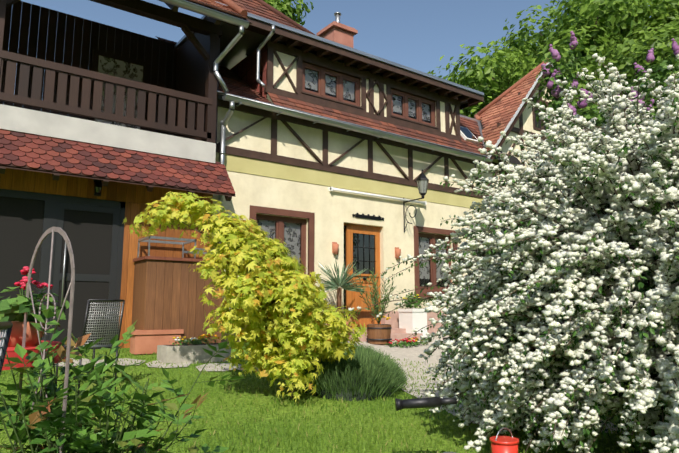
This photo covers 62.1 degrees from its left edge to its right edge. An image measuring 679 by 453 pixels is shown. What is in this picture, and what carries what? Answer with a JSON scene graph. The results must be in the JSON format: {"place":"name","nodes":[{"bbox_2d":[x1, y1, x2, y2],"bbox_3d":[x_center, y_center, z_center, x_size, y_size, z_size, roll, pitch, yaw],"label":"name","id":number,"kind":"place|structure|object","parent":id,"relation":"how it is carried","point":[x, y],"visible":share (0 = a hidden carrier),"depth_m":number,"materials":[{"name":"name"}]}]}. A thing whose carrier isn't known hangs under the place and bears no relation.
{"place":"outdoors","nodes":[
{"label":"outdoors","id":0,"kind":"place"},
{"bbox_2d":[231,0,316,35],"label":"roof","id":1,"kind":"structure","parent":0,"point":[261,8],"depth_m":11.21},
{"bbox_2d":[3,0,650,112],"label":"sky","id":2,"kind":"structure","parent":0,"point":[415,34],"materials":[{"name":"blue"}]},
{"bbox_2d":[0,326,668,452],"bbox_3d":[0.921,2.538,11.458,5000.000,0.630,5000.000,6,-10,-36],"label":"lawn","id":3,"kind":"structure","parent":0,"point":[264,399],"depth_m":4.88,"materials":[{"name":"green plant"}]},
{"bbox_2d":[13,227,74,452],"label":"garden trellis","id":4,"kind":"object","parent":3,"relation":"on","point":[59,230],"depth_m":2.20,"materials":[{"name":"grey metal"}]},
{"bbox_2d":[0,299,124,394],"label":"chairs","id":5,"kind":"object","parent":3,"relation":"on","point":[11,334],"visible":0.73,"depth_m":2.43,"materials":[{"name":"metal"}]},
{"bbox_2d":[0,266,69,336],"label":"geranium","id":6,"kind":"object","parent":5,"relation":"on","point":[17,308],"depth_m":2.42,"materials":[{"name":"green plant"}]},
{"bbox_2d":[58,358,90,365],"bbox_3d":[-3.350,1.664,6.910,0.639,0.064,0.481,6,-10,-36],"label":"stepping stone","id":7,"kind":"object","parent":3,"relation":"on","point":[85,360],"visible":0.21,"depth_m":6.97,"materials":[{"name":"grey stone"}]},
{"bbox_2d":[94,358,144,365],"bbox_3d":[-2.786,1.717,7.143,0.673,0.057,0.416,5,-9,-29],"label":"stepping stone","id":8,"kind":"object","parent":3,"relation":"on","point":[125,361],"visible":0.44,"depth_m":7.19,"materials":[{"name":"grey stone"}]},
{"bbox_2d":[0,308,242,452],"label":"shrub","id":9,"kind":"object","parent":3,"relation":"on","point":[80,442],"depth_m":2.11,"materials":[{"name":"green plant"}]},
{"bbox_2d":[0,0,251,349],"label":"timber house","id":10,"kind":"structure","parent":3,"relation":"on","point":[109,142],"depth_m":8.35,"materials":[{"name":"brown wood"}]},
{"bbox_2d":[145,360,190,367],"bbox_3d":[-2.195,1.766,7.259,0.599,0.058,0.468,6,-10,-36],"label":"stepping stone","id":11,"kind":"object","parent":3,"relation":"on","point":[157,364],"visible":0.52,"depth_m":7.17,"materials":[{"name":"grey stone"}]},
{"bbox_2d":[131,236,222,354],"bbox_3d":[-2.388,1.121,8.362,1.220,1.845,0.600,6,-10,-36],"label":"wooden cabinet","id":12,"kind":"object","parent":3,"relation":"on","point":[167,291],"visible":0.52,"depth_m":8.10,"materials":[{"name":"brown wood"}]},
{"bbox_2d":[196,363,241,370],"bbox_3d":[-1.528,1.817,7.301,0.720,0.059,0.468,6,-10,-36],"label":"stepping stone","id":13,"kind":"object","parent":3,"relation":"on","point":[219,367],"visible":0.85,"depth_m":7.27,"materials":[{"name":"beige stone"}]},
{"bbox_2d":[122,191,366,401],"bbox_3d":[-0.862,0.705,5.910,2.350,2.176,1.796,6,-10,-36],"label":"maple","id":14,"kind":"object","parent":3,"relation":"on","point":[241,250],"depth_m":5.67,"materials":[{"name":"yellow plant"}]},
{"bbox_2d":[263,0,313,25],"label":"tree","id":15,"kind":"object","parent":3,"relation":"on","point":[284,7],"visible":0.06,"depth_m":26.25,"materials":[{"name":"green plant"}]},
{"bbox_2d":[130,288,456,363],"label":"planters","id":16,"kind":"object","parent":3,"relation":"on","point":[158,343],"visible":0.56,"depth_m":7.80,"materials":[{"name":"white"}]},
{"bbox_2d":[212,99,490,342],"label":"house walls","id":17,"kind":"structure","parent":3,"relation":"on","point":[282,165],"depth_m":11.23,"materials":[{"name":"beige paint"}]},
{"bbox_2d":[256,214,305,273],"bbox_3d":[-1.206,0.483,10.527,1.130,1.310,0.408,6,-10,-36],"label":"house window","id":18,"kind":"structure","parent":17,"relation":"in","point":[290,232],"depth_m":10.63,"materials":[{"name":"brown wood"}]},
{"bbox_2d":[174,1,483,140],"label":"dormer","id":19,"kind":"object","parent":17,"relation":"on","point":[290,50],"visible":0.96,"depth_m":11.63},
{"bbox_2d":[302,62,359,105],"bbox_3d":[-0.279,-2.864,11.700,1.470,0.649,0.408,6,-10,-36],"label":"window","id":20,"kind":"structure","parent":19,"relation":"attached to","point":[321,82],"depth_m":11.63,"materials":[{"name":"brown wood"}]},
{"bbox_2d":[391,89,434,125],"bbox_3d":[1.564,-2.670,13.037,1.400,0.649,0.408,6,-10,-36],"label":"house dormer window","id":21,"kind":"structure","parent":19,"relation":"attached to","point":[418,110],"depth_m":12.97,"materials":[{"name":"brown wood"}]},
{"bbox_2d":[155,36,523,200],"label":"roof","id":22,"kind":"structure","parent":17,"relation":"on","point":[244,87],"depth_m":11.31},
{"bbox_2d":[329,169,428,258],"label":"wall fixtures","id":23,"kind":"object","parent":17,"relation":"attached to","point":[422,179],"visible":1,"depth_m":11.74,"materials":[{"name":"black metal"}]},
{"bbox_2d":[344,223,422,341],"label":"door","id":24,"kind":"structure","parent":17,"relation":"in","point":[362,245],"depth_m":11.48,"materials":[{"name":"orange wood"}]},
{"bbox_2d":[418,232,451,290],"bbox_3d":[2.012,0.832,12.860,1.130,1.290,0.408,6,-10,-36],"label":"house window","id":25,"kind":"structure","parent":17,"relation":"in","point":[432,273],"depth_m":12.74,"materials":[{"name":"brown wood"}]},
{"bbox_2d":[474,58,563,189],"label":"house","id":26,"kind":"structure","parent":17,"relation":"on","point":[508,112],"depth_m":15.19,"materials":[{"name":"tile"}]},
{"bbox_2d":[293,342,409,400],"bbox_3d":[0.090,1.650,6.828,1.507,0.572,2.562,1,-8,-7],"label":"lavender hedge","id":27,"kind":"object","parent":3,"relation":"on","point":[366,373],"visible":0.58,"depth_m":5.98,"materials":[{"name":"green plant"}]},
{"bbox_2d":[348,335,448,346],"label":"flowers","id":28,"kind":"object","parent":3,"relation":"on","point":[376,345],"depth_m":10.45,"materials":[{"name":"plant"}]},
{"bbox_2d":[395,397,518,452],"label":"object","id":29,"kind":"object","parent":3,"relation":"on","point":[504,444],"visible":1,"depth_m":3.34,"materials":[{"name":"metal"}]},
{"bbox_2d":[451,47,532,114],"bbox_3d":[9.930,-2.708,32.734,11.768,16.149,10.706,6,-10,-36],"label":"tree","id":30,"kind":"object","parent":3,"relation":"on","point":[518,59],"depth_m":31.25,"materials":[{"name":"green plant"}]},
{"bbox_2d":[366,344,631,434],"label":"path to door","id":31,"kind":"structure","parent":3,"relation":"on","point":[410,354],"depth_m":8.14,"materials":[{"name":"beige gravel"}]},
{"bbox_2d":[169,257,449,347],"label":"potted plants","id":32,"kind":"object","parent":31,"relation":"on","point":[342,281],"depth_m":10.23,"materials":[{"name":"green plant"}]},
{"bbox_2d":[344,53,678,452],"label":"spiraea","id":33,"kind":"object","parent":3,"relation":"on","point":[666,368],"depth_m":3.47,"materials":[{"name":"white plant"}]},
{"bbox_2d":[503,31,554,62],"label":"tree","id":34,"kind":"object","parent":3,"relation":"on","point":[530,50],"depth_m":40.48,"materials":[{"name":"green plant"}]},
{"bbox_2d":[428,0,678,117],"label":"tree","id":35,"kind":"object","parent":3,"relation":"on","point":[579,20],"depth_m":27.80,"materials":[{"name":"green plant"}]},
{"bbox_2d":[533,31,678,319],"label":"lilac","id":36,"kind":"object","parent":3,"relation":"on","point":[661,74],"depth_m":8.93,"materials":[{"name":"purple plant"}]},
{"bbox_2d":[563,20,678,117],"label":"tree","id":37,"kind":"object","parent":3,"relation":"on","point":[640,47],"depth_m":21.60,"materials":[{"name":"green plant"}]},
{"bbox_2d":[615,0,678,50],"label":"tree","id":38,"kind":"object","parent":3,"relation":"on","point":[662,16],"visible":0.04,"depth_m":27.96,"materials":[{"name":"green plant"}]},
{"bbox_2d":[317,12,357,83],"bbox_3d":[-0.058,-4.027,12.941,0.680,1.850,0.680,6,-10,-36],"label":"house chimney","id":39,"kind":"object","parent":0,"point":[336,30],"visible":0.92,"depth_m":12.77,"materials":[{"name":"brick"}]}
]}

